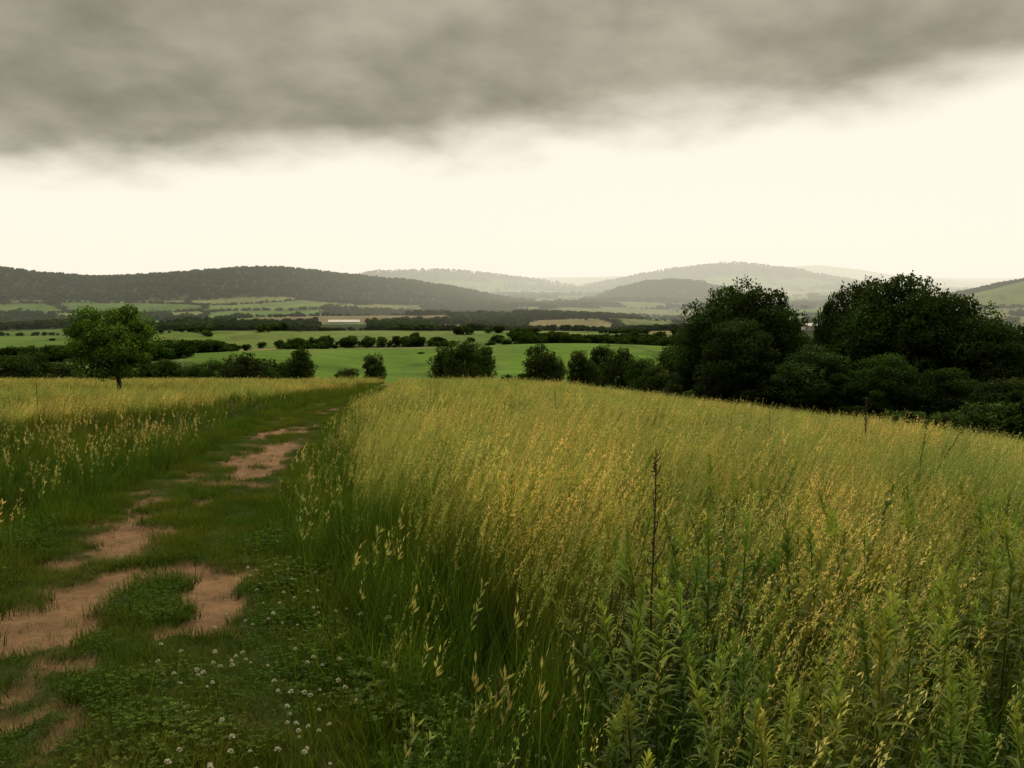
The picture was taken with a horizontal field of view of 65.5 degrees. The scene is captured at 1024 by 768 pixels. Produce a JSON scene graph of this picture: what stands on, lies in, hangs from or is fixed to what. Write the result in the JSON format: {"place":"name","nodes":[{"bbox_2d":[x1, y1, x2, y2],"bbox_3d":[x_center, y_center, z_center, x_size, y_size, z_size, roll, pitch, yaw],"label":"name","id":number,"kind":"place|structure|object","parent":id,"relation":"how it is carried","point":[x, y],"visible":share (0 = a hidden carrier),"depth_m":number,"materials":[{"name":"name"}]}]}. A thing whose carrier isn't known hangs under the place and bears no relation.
{"place":"outdoors","nodes":[
{"label":"outdoors","id":0,"kind":"place"},
{"bbox_2d":[0,263,1023,767],"bbox_3d":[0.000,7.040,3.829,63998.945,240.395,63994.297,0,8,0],"label":"ground","id":1,"kind":"structure","parent":0,"point":[400,361],"depth_m":10.90,"materials":[{"name":"green plant"}]},
{"bbox_2d":[0,353,44,379],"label":"field tree","id":2,"kind":"object","parent":1,"relation":"on","point":[19,366],"visible":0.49,"depth_m":220.21,"materials":[{"name":"green plant"}]},
{"bbox_2d":[34,383,40,433],"bbox_3d":[-9.039,0.524,15.173,0.069,1.100,0.129,-6,10,-35],"label":"dead weed stalk","id":3,"kind":"object","parent":1,"relation":"on","point":[37,404],"visible":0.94,"depth_m":15.17,"materials":[{"name":"brown plant"}]},
{"bbox_2d":[10,351,70,379],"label":"field tree","id":4,"kind":"object","parent":1,"relation":"on","point":[44,366],"visible":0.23,"depth_m":230.79,"materials":[{"name":"green plant"}]},
{"bbox_2d":[48,359,86,378],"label":"field tree","id":5,"kind":"object","parent":1,"relation":"on","point":[68,374],"visible":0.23,"depth_m":239.12,"materials":[{"name":"green plant"}]},
{"bbox_2d":[62,303,166,393],"bbox_3d":[-17.454,-1.344,35.006,4.001,4.386,3.910,5,9,32],"label":"lone tree","id":6,"kind":"object","parent":1,"relation":"on","point":[128,335],"visible":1,"depth_m":34.42,"materials":[{"name":"green plant"}]},
{"bbox_2d":[144,358,179,376],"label":"field tree","id":7,"kind":"object","parent":1,"relation":"on","point":[162,362],"visible":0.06,"depth_m":231.20,"materials":[{"name":"green plant"}]},
{"bbox_2d":[0,381,354,450],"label":"verge grass","id":8,"kind":"structure","parent":1,"relation":"on","point":[212,413],"depth_m":18.59,"materials":[{"name":"green plant"}]},
{"bbox_2d":[173,363,208,379],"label":"field tree","id":9,"kind":"object","parent":1,"relation":"on","point":[195,369],"visible":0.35,"depth_m":219.31,"materials":[{"name":"green plant"}]},
{"bbox_2d":[199,357,234,378],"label":"field tree","id":10,"kind":"object","parent":1,"relation":"on","point":[212,368],"visible":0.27,"depth_m":209.49,"materials":[{"name":"green plant"}]},
{"bbox_2d":[81,403,367,498],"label":"path turf","id":11,"kind":"structure","parent":1,"relation":"on","point":[296,417],"depth_m":13.25,"materials":[{"name":"green plant"}]},
{"bbox_2d":[216,352,269,379],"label":"field tree","id":12,"kind":"object","parent":1,"relation":"on","point":[237,368],"visible":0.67,"depth_m":199.51,"materials":[{"name":"green plant"}]},
{"bbox_2d":[0,482,514,767],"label":"path turf","id":13,"kind":"structure","parent":1,"relation":"on","point":[86,510],"depth_m":4.39,"materials":[{"name":"green plant"}]},
{"bbox_2d":[259,365,283,378],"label":"field tree","id":14,"kind":"object","parent":1,"relation":"on","point":[273,374],"visible":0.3,"depth_m":215.75,"materials":[{"name":"green plant"}]},
{"bbox_2d":[0,512,551,767],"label":"clover","id":15,"kind":"object","parent":1,"relation":"on","point":[357,688],"depth_m":3.69,"materials":[{"name":"green plant"}]},
{"bbox_2d":[281,347,317,379],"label":"field tree","id":16,"kind":"object","parent":1,"relation":"on","point":[301,361],"visible":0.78,"depth_m":189.97,"materials":[{"name":"green plant"}]},
{"bbox_2d":[271,384,395,408],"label":"path turf","id":17,"kind":"structure","parent":1,"relation":"on","point":[343,399],"depth_m":32.73,"materials":[{"name":"green plant"}]},
{"bbox_2d":[331,373,344,379],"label":"field tree","id":18,"kind":"object","parent":1,"relation":"on","point":[337,375],"visible":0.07,"depth_m":176.10,"materials":[{"name":"green plant"}]},
{"bbox_2d":[0,408,685,767],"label":"verge grass","id":19,"kind":"structure","parent":1,"relation":"on","point":[116,449],"depth_m":6.39,"materials":[{"name":"green plant"}]},
{"bbox_2d":[328,320,359,322],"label":"poultry barn","id":20,"kind":"structure","parent":1,"relation":"on","point":[343,321],"depth_m":1338.32,"materials":[{"name":"metal"}]},
{"bbox_2d":[334,368,358,379],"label":"field tree","id":21,"kind":"object","parent":1,"relation":"on","point":[349,373],"visible":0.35,"depth_m":180.40,"materials":[{"name":"green plant"}]},
{"bbox_2d":[362,352,387,381],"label":"field tree","id":22,"kind":"object","parent":1,"relation":"on","point":[378,369],"visible":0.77,"depth_m":170.06,"materials":[{"name":"green plant"}]},
{"bbox_2d":[425,345,458,378],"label":"field tree","id":23,"kind":"object","parent":1,"relation":"on","point":[439,359],"visible":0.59,"depth_m":194.93,"materials":[{"name":"green plant"}]},
{"bbox_2d":[442,338,482,379],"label":"field tree","id":24,"kind":"object","parent":1,"relation":"on","point":[464,354],"visible":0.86,"depth_m":184.18,"materials":[{"name":"green plant"}]},
{"bbox_2d":[466,342,497,379],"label":"field tree","id":25,"kind":"object","parent":1,"relation":"on","point":[486,352],"visible":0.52,"depth_m":199.87,"materials":[{"name":"green plant"}]},
{"bbox_2d":[0,373,1023,498],"bbox_3d":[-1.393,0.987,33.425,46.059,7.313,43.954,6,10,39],"label":"meadow grass","id":26,"kind":"structure","parent":1,"relation":"on","point":[25,409],"depth_m":20.59,"materials":[{"name":"green plant"}]},
{"bbox_2d":[0,261,1023,381],"bbox_3d":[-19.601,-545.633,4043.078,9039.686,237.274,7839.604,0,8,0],"label":"distant woodland","id":27,"kind":"object","parent":1,"relation":"on","point":[499,311],"visible":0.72,"depth_m":2173.32,"materials":[{"name":"green plant"}]},
{"bbox_2d":[520,343,561,382],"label":"field tree","id":28,"kind":"object","parent":1,"relation":"on","point":[541,365],"visible":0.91,"depth_m":194.85,"materials":[{"name":"green plant"}]},
{"bbox_2d":[544,356,567,382],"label":"field tree","id":29,"kind":"object","parent":1,"relation":"on","point":[562,373],"visible":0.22,"depth_m":205.27,"materials":[{"name":"green plant"}]},
{"bbox_2d":[565,349,589,385],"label":"field tree","id":30,"kind":"object","parent":1,"relation":"on","point":[579,357],"visible":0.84,"depth_m":190.16,"materials":[{"name":"green plant"}]},
{"bbox_2d":[575,359,605,386],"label":"field tree","id":31,"kind":"object","parent":1,"relation":"on","point":[591,375],"visible":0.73,"depth_m":190.03,"materials":[{"name":"green plant"}]},
{"bbox_2d":[589,341,617,388],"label":"field tree","id":32,"kind":"object","parent":1,"relation":"on","point":[597,354],"visible":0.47,"depth_m":199.82,"materials":[{"name":"green plant"}]},
{"bbox_2d":[598,346,636,390],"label":"field tree","id":33,"kind":"object","parent":1,"relation":"on","point":[618,365],"visible":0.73,"depth_m":179.73,"materials":[{"name":"green plant"}]},
{"bbox_2d":[615,552,637,730],"bbox_3d":[0.478,1.113,3.198,0.148,0.950,0.068,-6,10,-39],"label":"dead weed stalk","id":34,"kind":"object","parent":1,"relation":"on","point":[631,634],"visible":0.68,"depth_m":3.16,"materials":[{"name":"brown plant"}]},
{"bbox_2d":[623,355,655,392],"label":"field tree","id":35,"kind":"object","parent":1,"relation":"on","point":[639,365],"visible":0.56,"depth_m":170.37,"materials":[{"name":"green plant"}]},
{"bbox_2d":[272,389,1023,767],"bbox_3d":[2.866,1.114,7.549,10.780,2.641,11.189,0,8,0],"label":"meadow grass","id":36,"kind":"structure","parent":1,"relation":"on","point":[523,557],"depth_m":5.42,"materials":[{"name":"green plant"}]},
{"bbox_2d":[638,365,671,393],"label":"field tree","id":37,"kind":"object","parent":1,"relation":"on","point":[653,382],"visible":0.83,"depth_m":140.26,"materials":[{"name":"green plant"}]},
{"bbox_2d":[645,449,666,752],"bbox_3d":[0.582,0.921,3.270,0.063,1.340,0.090,5,9,33],"label":"dead weed stalk","id":38,"kind":"object","parent":1,"relation":"on","point":[653,563],"visible":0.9,"depth_m":3.23,"materials":[{"name":"brown plant"}]},
{"bbox_2d":[644,344,684,394],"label":"field tree","id":39,"kind":"object","parent":1,"relation":"on","point":[667,357],"visible":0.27,"depth_m":149.72,"materials":[{"name":"green plant"}]},
{"bbox_2d":[659,580,691,766],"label":"dead weed stalk","id":40,"kind":"object","parent":1,"relation":"on","point":[684,606],"visible":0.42,"depth_m":3.08,"materials":[{"name":"brown plant"}]},
{"bbox_2d":[663,372,688,396],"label":"field tree","id":41,"kind":"object","parent":1,"relation":"on","point":[674,387],"visible":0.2,"depth_m":125.43,"materials":[{"name":"green plant"}]},
{"bbox_2d":[668,346,700,391],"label":"oak tree","id":42,"kind":"object","parent":1,"relation":"on","point":[686,381],"visible":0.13,"depth_m":112.19,"materials":[{"name":"green plant"}]},
{"bbox_2d":[677,390,709,403],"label":"bush","id":43,"kind":"object","parent":1,"relation":"on","point":[686,393],"visible":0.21,"depth_m":96.66,"materials":[{"name":"green plant"}]},
{"bbox_2d":[689,374,730,400],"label":"maple tree","id":44,"kind":"object","parent":1,"relation":"on","point":[704,391],"visible":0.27,"depth_m":93.96,"materials":[{"name":"green plant"}]},
{"bbox_2d":[674,283,775,384],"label":"oak tree","id":45,"kind":"object","parent":1,"relation":"on","point":[698,333],"visible":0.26,"depth_m":105.60,"materials":[{"name":"green plant"}]},
{"bbox_2d":[709,397,746,405],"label":"bush","id":46,"kind":"object","parent":1,"relation":"on","point":[725,403],"visible":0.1,"depth_m":92.49,"materials":[{"name":"green plant"}]},
{"bbox_2d":[692,317,780,405],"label":"oak tree","id":47,"kind":"object","parent":1,"relation":"on","point":[733,356],"visible":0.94,"depth_m":88.19,"materials":[{"name":"green plant"}]},
{"bbox_2d":[707,275,811,407],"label":"oak tree","id":48,"kind":"object","parent":1,"relation":"on","point":[750,308],"visible":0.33,"depth_m":95.72,"materials":[{"name":"green plant"}]},
{"bbox_2d":[729,367,802,407],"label":"maple tree","id":49,"kind":"object","parent":1,"relation":"on","point":[760,396],"visible":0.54,"depth_m":87.00,"materials":[{"name":"green plant"}]},
{"bbox_2d":[763,401,808,413],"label":"bush","id":50,"kind":"object","parent":1,"relation":"on","point":[778,406],"visible":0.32,"depth_m":86.14,"materials":[{"name":"green plant"}]},
{"bbox_2d":[552,452,1023,767],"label":"goldenrod plants","id":51,"kind":"object","parent":1,"relation":"on","point":[951,635],"visible":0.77,"depth_m":3.12,"materials":[{"name":"green plant"}]},
{"bbox_2d":[771,304,805,338],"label":"oak tree","id":52,"kind":"object","parent":1,"relation":"on","point":[790,309],"visible":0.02,"depth_m":114.80,"materials":[{"name":"green plant"}]},
{"bbox_2d":[783,329,819,394],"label":"oak tree","id":53,"kind":"object","parent":1,"relation":"on","point":[802,340],"visible":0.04,"depth_m":110.71,"materials":[{"name":"green plant"}]},
{"bbox_2d":[801,323,815,330],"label":"farmhouse","id":54,"kind":"object","parent":1,"relation":"on","point":[809,327],"visible":0.36,"depth_m":954.78,"materials":[{"name":"metal"}]},
{"bbox_2d":[761,342,858,414],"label":"maple tree","id":55,"kind":"object","parent":1,"relation":"on","point":[809,388],"visible":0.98,"depth_m":82.88,"materials":[{"name":"green plant"}]},
{"bbox_2d":[810,290,843,383],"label":"oak tree","id":56,"kind":"object","parent":1,"relation":"on","point":[819,332],"visible":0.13,"depth_m":119.50,"materials":[{"name":"green plant"}]},
{"bbox_2d":[805,380,864,416],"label":"maple tree","id":57,"kind":"object","parent":1,"relation":"on","point":[847,399],"visible":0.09,"depth_m":84.88,"materials":[{"name":"green plant"}]},
{"bbox_2d":[827,404,876,419],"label":"bush","id":58,"kind":"object","parent":1,"relation":"on","point":[850,410],"visible":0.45,"depth_m":80.68,"materials":[{"name":"green plant"}]},
{"bbox_2d":[817,274,894,373],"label":"oak tree","id":59,"kind":"object","parent":1,"relation":"on","point":[854,292],"visible":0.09,"depth_m":111.47,"materials":[{"name":"green plant"}]},
{"bbox_2d":[827,295,899,419],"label":"oak tree","id":60,"kind":"object","parent":1,"relation":"on","point":[842,339],"visible":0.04,"depth_m":104.47,"materials":[{"name":"green plant"}]},
{"bbox_2d":[862,396,869,439],"bbox_3d":[7.687,1.050,17.309,0.217,1.614,0.129,-7,10,-40],"label":"dead weed stalk","id":61,"kind":"object","parent":1,"relation":"on","point":[866,409],"visible":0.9,"depth_m":17.25,"materials":[{"name":"brown plant"}]},
{"bbox_2d":[845,352,923,419],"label":"maple tree","id":62,"kind":"object","parent":1,"relation":"on","point":[886,379],"visible":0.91,"depth_m":81.28,"materials":[{"name":"green plant"}]},
{"bbox_2d":[831,270,965,396],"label":"oak tree","id":63,"kind":"object","parent":1,"relation":"on","point":[868,339],"visible":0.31,"depth_m":96.43,"materials":[{"name":"green plant"}]},
{"bbox_2d":[881,410,927,426],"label":"bush","id":64,"kind":"object","parent":1,"relation":"on","point":[902,415],"visible":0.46,"depth_m":76.38,"materials":[{"name":"green plant"}]},
{"bbox_2d":[915,421,928,499],"bbox_3d":[4.715,1.078,9.225,0.147,1.360,0.093,-5,10,-35],"label":"dead weed stalk","id":65,"kind":"object","parent":1,"relation":"on","point":[922,451],"visible":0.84,"depth_m":9.19,"materials":[{"name":"brown plant"}]},
{"bbox_2d":[904,366,986,422],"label":"maple tree","id":66,"kind":"object","parent":1,"relation":"on","point":[931,394],"visible":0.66,"depth_m":79.95,"materials":[{"name":"green plant"}]},
{"bbox_2d":[873,278,1021,410],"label":"oak tree","id":67,"kind":"object","parent":1,"relation":"on","point":[949,330],"visible":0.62,"depth_m":89.58,"materials":[{"name":"green plant"}]},
{"bbox_2d":[922,412,973,434],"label":"bush","id":68,"kind":"object","parent":1,"relation":"on","point":[938,417],"visible":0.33,"depth_m":72.63,"materials":[{"name":"green plant"}]},
{"bbox_2d":[930,424,966,483],"bbox_3d":[5.176,1.120,9.551,0.468,1.308,0.131,-2,8,-12],"label":"dead weed stalk","id":69,"kind":"object","parent":1,"relation":"on","point":[950,448],"visible":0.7,"depth_m":9.49,"materials":[{"name":"brown plant"}]},
{"bbox_2d":[942,322,1023,407],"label":"oak tree","id":70,"kind":"object","parent":1,"relation":"on","point":[1012,349],"visible":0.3,"depth_m":86.87,"materials":[{"name":"green plant"}]},
{"bbox_2d":[944,400,1023,440],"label":"bush","id":71,"kind":"object","parent":1,"relation":"on","point":[990,417],"visible":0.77,"depth_m":62.22,"materials":[{"name":"green plant"}]},
{"bbox_2d":[969,300,1015,341],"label":"oak tree","id":72,"kind":"object","parent":1,"relation":"on","point":[993,313],"depth_m":102.38,"materials":[{"name":"green plant"}]},
{"bbox_2d":[965,377,1023,440],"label":"maple tree","id":73,"kind":"object","parent":1,"relation":"on","point":[1013,390],"visible":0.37,"depth_m":74.31,"materials":[{"name":"green plant"}]},
{"bbox_2d":[986,323,1023,379],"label":"oak tree","id":74,"kind":"object","parent":1,"relation":"on","point":[1022,331],"visible":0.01,"depth_m":93.59,"materials":[{"name":"green plant"}]},
{"bbox_2d":[1003,398,1023,445],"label":"bush","id":75,"kind":"object","parent":1,"relation":"on","point":[1018,416],"visible":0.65,"depth_m":60.91,"materials":[{"name":"green plant"}]},
{"bbox_2d":[0,0,1023,277],"label":"sky","id":76,"kind":"structure","parent":0,"point":[525,138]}
]}

